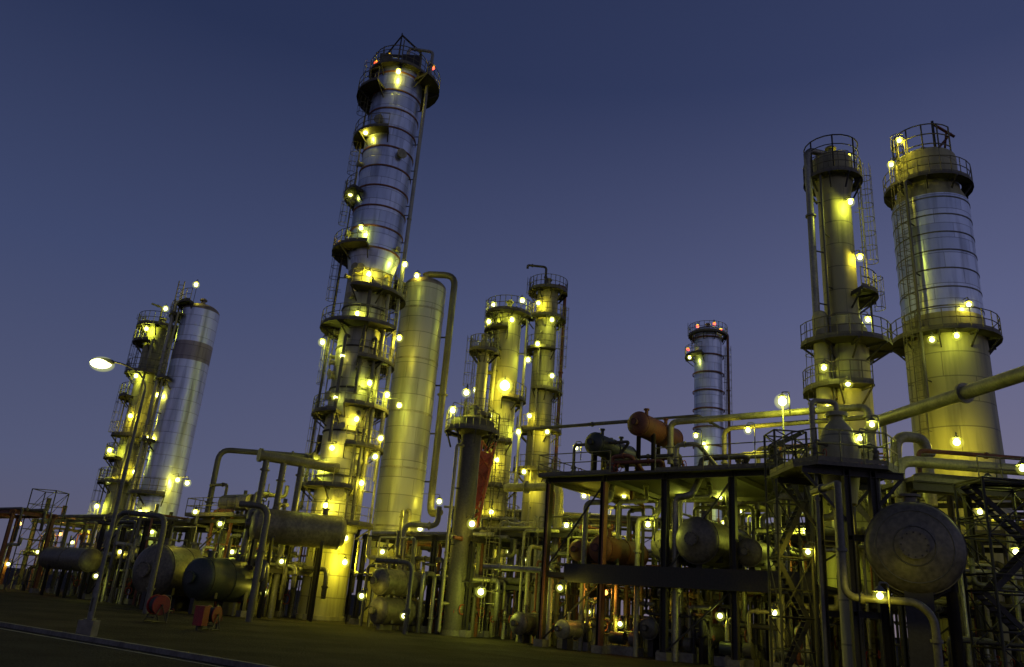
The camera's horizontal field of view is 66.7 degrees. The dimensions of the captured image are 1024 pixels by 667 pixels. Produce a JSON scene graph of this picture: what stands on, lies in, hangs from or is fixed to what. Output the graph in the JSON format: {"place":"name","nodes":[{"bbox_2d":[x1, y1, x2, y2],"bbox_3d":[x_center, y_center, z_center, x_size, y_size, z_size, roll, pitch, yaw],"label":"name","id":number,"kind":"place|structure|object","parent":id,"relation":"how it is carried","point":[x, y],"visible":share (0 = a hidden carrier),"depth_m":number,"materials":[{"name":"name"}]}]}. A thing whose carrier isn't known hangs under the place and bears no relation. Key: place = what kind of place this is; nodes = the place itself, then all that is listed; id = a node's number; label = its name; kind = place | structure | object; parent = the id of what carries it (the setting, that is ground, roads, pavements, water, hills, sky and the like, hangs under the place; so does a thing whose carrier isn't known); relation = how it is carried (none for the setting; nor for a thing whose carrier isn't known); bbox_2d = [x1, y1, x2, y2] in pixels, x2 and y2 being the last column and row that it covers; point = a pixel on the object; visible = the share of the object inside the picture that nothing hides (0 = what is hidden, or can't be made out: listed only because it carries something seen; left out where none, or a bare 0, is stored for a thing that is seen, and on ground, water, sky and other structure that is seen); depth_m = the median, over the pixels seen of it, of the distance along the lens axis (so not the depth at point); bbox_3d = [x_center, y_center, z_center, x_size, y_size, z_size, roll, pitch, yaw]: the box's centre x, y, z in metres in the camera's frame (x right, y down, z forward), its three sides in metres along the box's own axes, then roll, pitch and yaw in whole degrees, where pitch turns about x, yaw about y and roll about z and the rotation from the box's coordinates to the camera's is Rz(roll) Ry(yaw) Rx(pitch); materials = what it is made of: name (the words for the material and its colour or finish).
{"place":"outdoors","nodes":[
{"label":"outdoors","id":0,"kind":"place"},
{"bbox_2d":[0,627,232,666],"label":"curb","id":1,"kind":"structure","parent":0,"point":[20,649],"depth_m":18.08,"materials":[{"name":"concrete"}]},
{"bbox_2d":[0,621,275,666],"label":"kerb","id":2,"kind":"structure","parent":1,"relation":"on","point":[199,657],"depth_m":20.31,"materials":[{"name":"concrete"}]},
{"bbox_2d":[0,567,909,666],"bbox_3d":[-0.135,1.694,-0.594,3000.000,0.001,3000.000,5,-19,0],"label":"ground","id":3,"kind":"structure","parent":0,"point":[272,646],"depth_m":27.69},
{"bbox_2d":[75,358,145,635],"bbox_3d":[-13.440,4.953,24.916,2.265,8.723,0.662,5,-19,0],"label":"street lamp","id":4,"kind":"object","parent":3,"relation":"on","point":[89,625],"visible":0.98,"depth_m":24.34,"materials":[{"name":"metal"}]},
{"bbox_2d":[143,594,173,622],"bbox_3d":[-15.206,11.925,33.689,0.714,1.155,1.149,-10,-24,36],"label":"fire hose reel","id":5,"kind":"object","parent":3,"relation":"on","point":[157,604],"visible":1,"depth_m":33.48,"materials":[{"name":"metal"}]},
{"bbox_2d":[192,605,221,630],"bbox_3d":[-12.062,11.362,31.071,0.602,0.951,1.448,-1,-20,15],"label":"fire hose reel","id":6,"kind":"object","parent":3,"relation":"on","point":[204,616],"visible":1,"depth_m":30.68,"materials":[{"name":"metal"}]},
{"bbox_2d":[0,585,898,666],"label":"concrete pad","id":7,"kind":"object","parent":3,"relation":"on","point":[497,644],"depth_m":38.03,"materials":[{"name":"concrete"}]},
{"bbox_2d":[0,507,63,592],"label":"pipe rack","id":8,"kind":"object","parent":7,"relation":"on","point":[9,513],"visible":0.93,"depth_m":61.09,"materials":[{"name":"metal"}]},
{"bbox_2d":[4,488,68,590],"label":"scaffold tower","id":9,"kind":"structure","parent":7,"relation":"on","point":[33,539],"depth_m":63.96,"materials":[{"name":"metal"}]},
{"bbox_2d":[38,542,102,598],"bbox_3d":[-32.458,17.155,56.618,7.300,3.815,1.654,-10,-24,36],"label":"pressure vessel","id":10,"kind":"object","parent":7,"relation":"on","point":[71,559],"visible":0.95,"depth_m":55.60,"materials":[{"name":"metal"}]},
{"bbox_2d":[6,498,201,600],"bbox_3d":[-35.078,17.850,65.276,19.092,7.873,9.073,-10,-24,36],"label":"pipe rack","id":11,"kind":"object","parent":7,"relation":"on","point":[84,522],"visible":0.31,"depth_m":64.53,"materials":[{"name":"metal"}]},
{"bbox_2d":[87,318,172,596],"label":"shell","id":12,"kind":"object","parent":7,"relation":"on","point":[158,342],"visible":0.26,"depth_m":68.73},
{"bbox_2d":[107,338,160,528],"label":"riser pipe","id":13,"kind":"object","parent":12,"relation":"attached to","point":[134,415],"visible":0.58,"depth_m":67.52,"materials":[{"name":"metal"}]},
{"bbox_2d":[97,322,177,492],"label":"platform","id":14,"kind":"structure","parent":12,"relation":"attached to","point":[136,342],"depth_m":69.17,"materials":[{"name":"metal"}]},
{"bbox_2d":[88,313,145,546],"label":"caged ladder","id":15,"kind":"object","parent":14,"relation":"attached to","point":[113,421],"visible":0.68,"depth_m":68.68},
{"bbox_2d":[98,310,177,481],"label":"platform railing","id":16,"kind":"object","parent":14,"relation":"attached to","point":[127,368],"visible":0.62,"depth_m":68.93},
{"bbox_2d":[82,504,238,605],"bbox_3d":[-25.767,15.556,55.802,12.098,7.323,7.334,-10,-24,36],"label":"pipe rack","id":17,"kind":"object","parent":7,"relation":"on","point":[137,545],"visible":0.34,"depth_m":53.88,"materials":[{"name":"metal"}]},
{"bbox_2d":[114,298,219,599],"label":"shell","id":18,"kind":"object","parent":7,"relation":"on","point":[176,420],"visible":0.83,"depth_m":65.67,"materials":[{"name":"metal"}]},
{"bbox_2d":[125,300,184,509],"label":"riser pipe","id":19,"kind":"object","parent":18,"relation":"attached to","point":[142,444],"visible":0.83,"depth_m":65.29,"materials":[{"name":"metal"}]},
{"bbox_2d":[126,299,193,506],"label":"platform","id":20,"kind":"structure","parent":18,"relation":"attached to","point":[164,377],"depth_m":65.40,"materials":[{"name":"metal"}]},
{"bbox_2d":[128,288,192,492],"bbox_3d":[-29.551,4.649,66.490,2.110,17.873,4.956,20,-25,-37],"label":"platform railing","id":21,"kind":"object","parent":20,"relation":"attached to","point":[131,484],"visible":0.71,"depth_m":64.04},
{"bbox_2d":[132,538,208,610],"bbox_3d":[-20.667,14.728,47.477,3.048,4.067,5.300,-2,-20,19],"label":"pressure vessel","id":22,"kind":"object","parent":7,"relation":"on","point":[175,561],"visible":0.64,"depth_m":45.82,"materials":[{"name":"metal"}]},
{"bbox_2d":[182,550,253,614],"bbox_3d":[-17.409,14.805,46.138,2.451,3.526,4.800,-5,-21,25],"label":"pressure vessel","id":23,"kind":"object","parent":7,"relation":"on","point":[210,579],"visible":0.91,"depth_m":45.03,"materials":[{"name":"metal"}]},
{"bbox_2d":[170,482,328,619],"bbox_3d":[-17.516,13.869,50.907,10.034,8.500,7.263,-10,-24,36],"label":"pipe rack","id":24,"kind":"object","parent":7,"relation":"on","point":[223,518],"visible":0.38,"depth_m":50.29,"materials":[{"name":"metal"}]},
{"bbox_2d":[102,435,441,633],"bbox_3d":[-13.728,11.294,48.669,18.658,12.433,12.553,5,-19,0],"label":"overhead pipeline","id":25,"kind":"object","parent":7,"relation":"on","point":[301,461],"visible":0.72,"depth_m":47.97,"materials":[{"name":"metal"}]},
{"bbox_2d":[244,503,346,621],"bbox_3d":[-13.789,14.208,48.544,6.300,6.818,2.152,10,-20,-17],"label":"pressure vessel","id":26,"kind":"object","parent":7,"relation":"on","point":[321,532],"visible":0.93,"depth_m":48.44,"materials":[{"name":"metal"}]},
{"bbox_2d":[241,496,360,619],"bbox_3d":[-15.362,15.324,54.213,10.566,8.267,10.469,-10,-24,36],"label":"pipe rack","id":27,"kind":"object","parent":7,"relation":"on","point":[286,591],"visible":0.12,"depth_m":55.47,"materials":[{"name":"metal"}]},
{"bbox_2d":[295,65,421,621],"bbox_3d":[-11.015,-1.972,58.651,4.040,44.397,4.040,5,-19,0],"label":"shell","id":28,"kind":"object","parent":7,"relation":"on","point":[330,607],"visible":0.59,"depth_m":58.05,"materials":[{"name":"metal"}]},
{"bbox_2d":[300,85,427,562],"bbox_3d":[-10.872,-3.590,58.179,5.251,39.489,2.678,5,-19,0],"label":"riser pipe","id":29,"kind":"object","parent":28,"relation":"attached to","point":[375,387],"visible":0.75,"depth_m":55.37,"materials":[{"name":"metal"}]},
{"bbox_2d":[315,70,421,481],"bbox_3d":[-10.869,-3.809,59.295,4.160,35.993,4.160,5,-19,0],"label":"stiffener ring","id":30,"kind":"object","parent":28,"relation":"attached to","point":[380,309],"visible":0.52,"depth_m":59.99,"materials":[{"name":"metal"}]},
{"bbox_2d":[301,60,439,539],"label":"platform","id":31,"kind":"structure","parent":28,"relation":"attached to","point":[372,86],"depth_m":57.45,"materials":[{"name":"metal"}]},
{"bbox_2d":[286,62,401,617],"bbox_3d":[-11.231,-2.049,57.954,5.643,44.049,1.468,3,-19,3],"label":"caged ladder","id":32,"kind":"object","parent":31,"relation":"attached to","point":[390,305],"visible":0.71,"depth_m":56.85,"materials":[{"name":"metal"}]},
{"bbox_2d":[312,114,406,497],"bbox_3d":[-11.001,-2.890,57.644,4.507,30.009,2.328,5,-19,0],"label":"nozzle","id":33,"kind":"object","parent":31,"relation":"attached to","point":[340,492],"visible":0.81,"depth_m":56.91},
{"bbox_2d":[297,49,440,525],"bbox_3d":[-10.695,-4.687,59.520,6.657,37.700,6.114,5,-19,0],"label":"platform railing","id":34,"kind":"object","parent":31,"relation":"attached to","point":[356,400],"visible":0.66,"depth_m":55.52,"materials":[{"name":"metal"}]},
{"bbox_2d":[318,52,434,559],"bbox_3d":[-10.369,-4.783,58.266,6.653,41.810,2.971,5,-19,0],"label":"lamp bracket","id":35,"kind":"object","parent":31,"relation":"attached to","point":[370,379],"visible":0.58,"depth_m":55.39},
{"bbox_2d":[374,33,433,86],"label":"guard railing","id":36,"kind":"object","parent":31,"relation":"on","point":[420,51],"depth_m":65.11,"materials":[{"name":"metal"}]},
{"bbox_2d":[368,595,424,630],"bbox_3d":[-6.572,15.655,43.940,1.494,2.092,3.900,-10,-24,36],"label":"heat exchanger","id":37,"kind":"object","parent":7,"relation":"on","point":[385,613],"visible":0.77,"depth_m":43.01,"materials":[{"name":"metal"}]},
{"bbox_2d":[370,564,425,597],"bbox_3d":[-6.565,14.077,44.490,1.494,1.847,3.900,-10,-24,36],"label":"heat exchanger","id":38,"kind":"object","parent":37,"relation":"on","point":[388,580],"visible":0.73,"depth_m":43.55,"materials":[{"name":"metal"}]},
{"bbox_2d":[358,268,457,622],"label":"surge tower","id":39,"kind":"structure","parent":7,"relation":"on","point":[402,472],"depth_m":58.51,"materials":[{"name":"metal"}]},
{"bbox_2d":[345,510,526,637],"bbox_3d":[-6.017,14.016,47.153,11.837,7.463,10.587,-10,-24,36],"label":"pipe rack","id":40,"kind":"object","parent":7,"relation":"on","point":[419,542],"visible":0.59,"depth_m":46.46,"materials":[{"name":"metal"}]},
{"bbox_2d":[422,440,499,634],"bbox_3d":[-2.745,13.184,51.549,5.092,12.420,2.962,5,-19,0],"label":"mobile crane","id":41,"kind":"object","parent":7,"relation":"on","point":[485,463],"visible":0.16,"depth_m":52.72,"materials":[{"name":"metal"}]},
{"bbox_2d":[440,405,494,636],"bbox_3d":[-2.830,10.740,45.969,2.700,13.321,2.700,5,-19,0],"label":"shell","id":42,"kind":"object","parent":7,"relation":"on","point":[467,481],"visible":0.77,"depth_m":45.40,"materials":[{"name":"metal"}]},
{"bbox_2d":[437,443,464,630],"bbox_3d":[-3.497,11.559,44.908,0.299,10.579,0.826,-11,-25,37],"label":"riser pipe","id":43,"kind":"object","parent":42,"relation":"attached to","point":[446,552],"visible":1,"depth_m":44.60,"materials":[{"name":"metal"}]},
{"bbox_2d":[444,426,498,451],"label":"platform","id":44,"kind":"structure","parent":42,"relation":"attached to","point":[448,432],"depth_m":46.61,"materials":[{"name":"metal"}]},
{"bbox_2d":[445,407,499,436],"bbox_3d":[-2.408,5.496,47.807,3.320,1.127,3.324,5,-19,0],"label":"platform railing","id":45,"kind":"object","parent":42,"relation":"attached to","point":[464,424],"visible":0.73,"depth_m":46.55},
{"bbox_2d":[475,413,509,632],"bbox_3d":[-1.083,10.793,45.326,1.016,12.483,0.745,-2,-20,19],"label":"caged ladder","id":46,"kind":"object","parent":45,"relation":"attached to","point":[490,525],"visible":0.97,"depth_m":45.45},
{"bbox_2d":[474,333,489,518],"bbox_3d":[-2.855,10.167,56.762,0.840,21.524,0.840,5,-19,0],"label":"shell","id":47,"kind":"object","parent":7,"relation":"on","point":[481,380],"visible":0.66,"depth_m":58.83},
{"bbox_2d":[463,347,498,418],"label":"platform","id":48,"kind":"structure","parent":47,"relation":"attached to","point":[493,353],"depth_m":59.09,"materials":[{"name":"metal"}]},
{"bbox_2d":[463,333,499,414],"bbox_3d":[-2.304,3.259,59.185,2.268,6.173,2.269,5,-19,0],"label":"platform railing","id":49,"kind":"object","parent":48,"relation":"attached to","point":[481,345],"visible":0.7,"depth_m":58.95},
{"bbox_2d":[469,300,521,629],"bbox_3d":[-1.118,9.345,60.275,2.400,25.650,2.400,5,-19,0],"label":"shell","id":50,"kind":"object","parent":7,"relation":"on","point":[507,364],"visible":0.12,"depth_m":60.89},
{"bbox_2d":[475,318,528,559],"bbox_3d":[-1.165,9.737,59.435,3.354,23.751,1.187,11,-20,-18],"label":"riser pipe","id":51,"kind":"object","parent":50,"relation":"attached to","point":[493,374],"visible":0.42,"depth_m":60.68,"materials":[{"name":"metal"}]},
{"bbox_2d":[474,307,531,526],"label":"platform","id":52,"kind":"structure","parent":50,"relation":"attached to","point":[523,314],"depth_m":62.17,"materials":[{"name":"metal"}]},
{"bbox_2d":[478,295,532,520],"bbox_3d":[-0.886,5.778,61.559,4.076,17.602,4.059,5,-19,0],"label":"platform railing","id":53,"kind":"object","parent":52,"relation":"attached to","point":[522,396],"visible":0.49,"depth_m":60.76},
{"bbox_2d":[510,605,552,642],"bbox_3d":[1.066,15.478,41.398,1.156,1.889,3.500,-10,-24,36],"label":"heat exchanger","id":54,"kind":"object","parent":7,"relation":"on","point":[524,626],"visible":0.63,"depth_m":40.46,"materials":[{"name":"metal"}]},
{"bbox_2d":[424,512,643,646],"bbox_3d":[1.313,14.286,47.089,12.441,8.007,7.738,-10,-24,36],"label":"pipe rack","id":55,"kind":"object","parent":7,"relation":"on","point":[530,537],"visible":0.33,"depth_m":44.68,"materials":[{"name":"metal"}]},
{"bbox_2d":[569,533,597,563],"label":"heat exchanger","id":56,"kind":"object","parent":55,"relation":"on","point":[575,547],"visible":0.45,"depth_m":40.72,"materials":[{"name":"metal"}]},
{"bbox_2d":[516,278,557,612],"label":"shell","id":57,"kind":"object","parent":7,"relation":"on","point":[541,447],"visible":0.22,"depth_m":65.87},
{"bbox_2d":[513,285,567,481],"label":"platform","id":58,"kind":"structure","parent":57,"relation":"attached to","point":[562,292],"depth_m":67.53,"materials":[{"name":"metal"}]},
{"bbox_2d":[513,273,567,471],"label":"platform railing","id":59,"kind":"object","parent":58,"relation":"on","point":[547,385],"visible":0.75,"depth_m":66.55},
{"bbox_2d":[526,277,568,527],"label":"caged ladder","id":60,"kind":"object","parent":58,"relation":"attached to","point":[554,385],"visible":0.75,"depth_m":67.09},
{"bbox_2d":[526,284,566,525],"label":"riser pipe","id":61,"kind":"object","parent":57,"relation":"attached to","point":[558,407],"visible":0.62,"depth_m":66.02,"materials":[{"name":"metal"}]},
{"bbox_2d":[554,612,591,649],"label":"heat exchanger","id":62,"kind":"object","parent":7,"relation":"on","point":[567,631],"visible":0.73,"depth_m":37.69,"materials":[{"name":"metal"}]},
{"bbox_2d":[444,505,802,647],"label":"pipe rack","id":63,"kind":"object","parent":7,"relation":"on","point":[593,519],"visible":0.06,"depth_m":74.80,"materials":[{"name":"metal"}]},
{"bbox_2d":[639,609,670,656],"bbox_3d":[7.121,14.480,37.592,1.056,2.158,3.300,-10,-24,36],"label":"heat exchanger","id":64,"kind":"object","parent":7,"relation":"on","point":[649,626],"visible":0.62,"depth_m":36.69,"materials":[{"name":"metal"}]},
{"bbox_2d":[533,470,837,666],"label":"frame","id":65,"kind":"object","parent":7,"relation":"on","point":[732,582],"visible":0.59,"depth_m":36.80,"materials":[{"name":"metal"}]},
{"bbox_2d":[557,391,790,631],"bbox_3d":[8.301,9.756,40.419,13.755,11.888,9.206,-10,-24,36],"label":"lamp bracket","id":66,"kind":"object","parent":65,"relation":"attached to","point":[747,426],"visible":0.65,"depth_m":38.53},
{"bbox_2d":[538,465,837,591],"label":"grating deck","id":67,"kind":"structure","parent":65,"relation":"on","point":[720,484],"depth_m":40.17,"materials":[{"name":"metal"}]},
{"bbox_2d":[585,428,635,470],"bbox_3d":[5.397,6.813,42.838,1.215,2.774,4.500,-10,-24,36],"label":"heat exchanger","id":68,"kind":"object","parent":67,"relation":"on","point":[595,441],"visible":0.66,"depth_m":41.84,"materials":[{"name":"metal"}]},
{"bbox_2d":[589,529,648,565],"bbox_3d":[5.561,11.545,40.788,1.415,2.280,4.800,-10,-24,36],"label":"heat exchanger","id":69,"kind":"object","parent":67,"relation":"on","point":[621,552],"visible":0.67,"depth_m":39.81,"materials":[{"name":"metal"}]},
{"bbox_2d":[627,408,682,470],"bbox_3d":[7.655,6.093,41.729,1.295,3.733,4.900,-10,-24,36],"label":"heat exchanger","id":70,"kind":"object","parent":67,"relation":"on","point":[645,426],"visible":0.88,"depth_m":40.81,"materials":[{"name":"metal"}]},
{"bbox_2d":[651,523,695,567],"bbox_3d":[8.624,11.042,39.138,1.574,2.595,5.300,-10,-24,36],"label":"pressure vessel","id":71,"kind":"object","parent":67,"relation":"on","point":[655,547],"visible":0.27,"depth_m":37.71,"materials":[{"name":"metal"}]},
{"bbox_2d":[538,438,811,474],"bbox_3d":[9.722,7.394,40.870,14.349,1.127,8.647,-10,-24,36],"label":"handrail","id":72,"kind":"object","parent":67,"relation":"on","point":[728,465],"visible":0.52,"depth_m":37.21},
{"bbox_2d":[676,511,750,569],"bbox_3d":[9.815,10.315,37.514,2.152,3.068,5.800,-10,-24,36],"label":"pressure vessel","id":73,"kind":"object","parent":67,"relation":"on","point":[701,542],"visible":0.71,"depth_m":35.74,"materials":[{"name":"metal"}]},
{"bbox_2d":[571,440,883,471],"bbox_3d":[10.984,6.699,40.564,15.348,2.645,7.058,-10,-24,36],"label":"deck piping","id":74,"kind":"object","parent":67,"relation":"on","point":[631,460],"visible":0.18,"depth_m":39.55,"materials":[{"name":"metal"}]},
{"bbox_2d":[523,404,873,463],"bbox_3d":[9.966,6.091,43.224,20.016,3.092,4.784,-10,-24,36],"label":"overhead header","id":75,"kind":"object","parent":74,"relation":"attached to","point":[698,418],"visible":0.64,"depth_m":40.45},
{"bbox_2d":[738,532,774,570],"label":"heat exchanger","id":76,"kind":"object","parent":67,"relation":"on","point":[752,553],"visible":0.71,"depth_m":34.63,"materials":[{"name":"metal"}]},
{"bbox_2d":[557,597,830,666],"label":"pump set","id":77,"kind":"object","parent":7,"relation":"on","point":[748,649],"visible":0.66,"depth_m":35.36,"materials":[{"name":"metal"}]},
{"bbox_2d":[551,478,864,666],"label":"process piping","id":78,"kind":"object","parent":7,"relation":"on","point":[676,615],"visible":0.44,"depth_m":37.27,"materials":[{"name":"metal"}]},
{"bbox_2d":[694,323,723,591],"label":"shell","id":79,"kind":"object","parent":7,"relation":"on","point":[708,397],"visible":0.45,"depth_m":87.08,"materials":[{"name":"metal"}]},
{"bbox_2d":[685,329,727,366],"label":"platform","id":80,"kind":"structure","parent":79,"relation":"attached to","point":[696,353],"depth_m":89.00,"materials":[{"name":"metal"}]},
{"bbox_2d":[692,335,724,448],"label":"stiffener ring","id":81,"kind":"object","parent":79,"relation":"attached to","point":[708,388],"visible":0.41,"depth_m":87.35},
{"bbox_2d":[695,615,730,662],"bbox_3d":[9.452,14.380,36.632,1.156,2.062,3.300,-10,-24,36],"label":"heat exchanger","id":82,"kind":"object","parent":7,"relation":"on","point":[718,631],"visible":0.45,"depth_m":35.92,"materials":[{"name":"metal"}]},
{"bbox_2d":[570,491,858,659],"bbox_3d":[9.993,12.505,40.470,15.166,8.286,4.530,-10,-24,36],"label":"tall piping","id":83,"kind":"object","parent":7,"relation":"on","point":[641,508],"visible":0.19,"depth_m":40.91,"materials":[{"name":"metal"}]},
{"bbox_2d":[483,365,1023,666],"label":"overhead pipeline","id":84,"kind":"object","parent":7,"relation":"on","point":[964,392],"visible":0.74,"depth_m":31.18,"materials":[{"name":"metal"}]},
{"bbox_2d":[763,429,818,666],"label":"scaffold tower","id":85,"kind":"structure","parent":7,"relation":"on","point":[799,638],"depth_m":30.51,"materials":[{"name":"metal"}]},
{"bbox_2d":[803,134,858,666],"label":"distillation column","id":86,"kind":"structure","parent":7,"relation":"on","point":[821,351],"depth_m":40.94,"materials":[{"name":"metal"}]},
{"bbox_2d":[768,398,904,666],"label":"access platform","id":87,"kind":"structure","parent":7,"relation":"on","point":[835,447],"depth_m":26.61,"materials":[{"name":"metal"}]},
{"bbox_2d":[812,145,876,666],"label":"shell","id":88,"kind":"object","parent":7,"relation":"on","point":[841,266],"visible":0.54,"depth_m":43.10},
{"bbox_2d":[800,167,892,404],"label":"platform","id":89,"kind":"structure","parent":88,"relation":"attached to","point":[880,347],"depth_m":41.75,"materials":[{"name":"metal"}]},
{"bbox_2d":[804,163,885,405],"bbox_3d":[18.407,-2.066,43.358,4.365,16.999,1.065,2,-19,7],"label":"caged ladder","id":90,"kind":"object","parent":89,"relation":"attached to","point":[862,247],"visible":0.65,"depth_m":44.39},
{"bbox_2d":[800,151,891,390],"bbox_3d":[18.546,-3.460,44.019,4.769,13.972,4.627,5,-19,0],"label":"platform railing","id":91,"kind":"object","parent":89,"relation":"on","point":[887,332],"visible":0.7,"depth_m":41.31,"materials":[{"name":"metal"}]},
{"bbox_2d":[693,500,1023,665],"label":"pipe rack","id":92,"kind":"object","parent":7,"relation":"on","point":[718,596],"visible":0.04,"depth_m":49.55,"materials":[{"name":"metal"}]},
{"bbox_2d":[740,509,992,666],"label":"pipe rack","id":93,"kind":"object","parent":7,"relation":"on","point":[829,536],"visible":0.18,"depth_m":34.93,"materials":[{"name":"metal"}]},
{"bbox_2d":[860,449,1023,666],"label":"pipe rack","id":94,"kind":"object","parent":7,"relation":"on","point":[1008,604],"visible":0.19,"depth_m":33.40,"materials":[{"name":"metal"}]},
{"bbox_2d":[881,449,1023,666],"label":"pipe bridge","id":95,"kind":"structure","parent":7,"relation":"on","point":[919,481],"depth_m":30.19,"materials":[{"name":"metal"}]},
{"bbox_2d":[892,147,1023,666],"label":"shell","id":96,"kind":"object","parent":7,"relation":"on","point":[953,361],"visible":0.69,"depth_m":43.78,"materials":[{"name":"metal"}]},
{"bbox_2d":[888,133,931,439],"bbox_3d":[23.062,-3.228,45.126,1.566,19.190,0.745,13,-21,-24],"label":"caged ladder","id":97,"kind":"object","parent":96,"relation":"attached to","point":[916,318],"visible":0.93,"depth_m":44.87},
{"bbox_2d":[903,180,931,397],"bbox_3d":[23.303,-2.616,44.571,0.856,14.057,0.257,18,-23,-34],"label":"riser pipe","id":98,"kind":"object","parent":96,"relation":"attached to","point":[918,309],"visible":0.91,"depth_m":44.32,"materials":[{"name":"metal"}]},
{"bbox_2d":[891,121,954,173],"bbox_3d":[25.738,-10.936,48.955,2.973,4.475,3.465,10,-20,-14],"label":"railing","id":99,"kind":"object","parent":96,"relation":"on","point":[947,134],"depth_m":48.27,"materials":[{"name":"metal"}]},
{"bbox_2d":[891,195,984,322],"bbox_3d":[25.437,-4.136,46.642,4.300,6.970,4.300,5,-19,0],"label":"stiffener ring","id":100,"kind":"object","parent":96,"relation":"attached to","point":[939,249],"visible":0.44,"depth_m":45.10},
{"bbox_2d":[883,171,1002,360],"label":"platform","id":101,"kind":"structure","parent":96,"relation":"attached to","point":[993,336],"depth_m":45.91,"materials":[{"name":"metal"}]},
{"bbox_2d":[883,154,1001,340],"bbox_3d":[25.473,-4.679,46.808,5.656,11.010,5.626,5,-19,0],"label":"platform railing","id":102,"kind":"object","parent":101,"relation":"on","point":[956,316],"visible":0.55,"depth_m":44.59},
{"bbox_2d":[953,476,1023,666],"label":"scaffold tower","id":103,"kind":"structure","parent":7,"relation":"on","point":[1002,577],"depth_m":25.22,"materials":[{"name":"metal"}]},
{"bbox_2d":[864,493,967,666],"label":"horizontal storage drum","id":104,"kind":"object","parent":3,"relation":"on","point":[914,548],"visible":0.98,"depth_m":24.04,"materials":[{"name":"metal"}]},
{"bbox_2d":[0,0,1023,637],"label":"sky","id":105,"kind":"structure","parent":0,"point":[647,155],"materials":[{"name":"blue"}]},
{"bbox_2d":[804,148,837,400],"bbox_3d":[17.422,-2.677,43.224,1.636,17.887,1.006,8,-20,-10],"label":"riser pipe","id":106,"kind":"object","parent":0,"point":[810,216],"visible":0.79,"depth_m":43.98,"materials":[{"name":"metal"}]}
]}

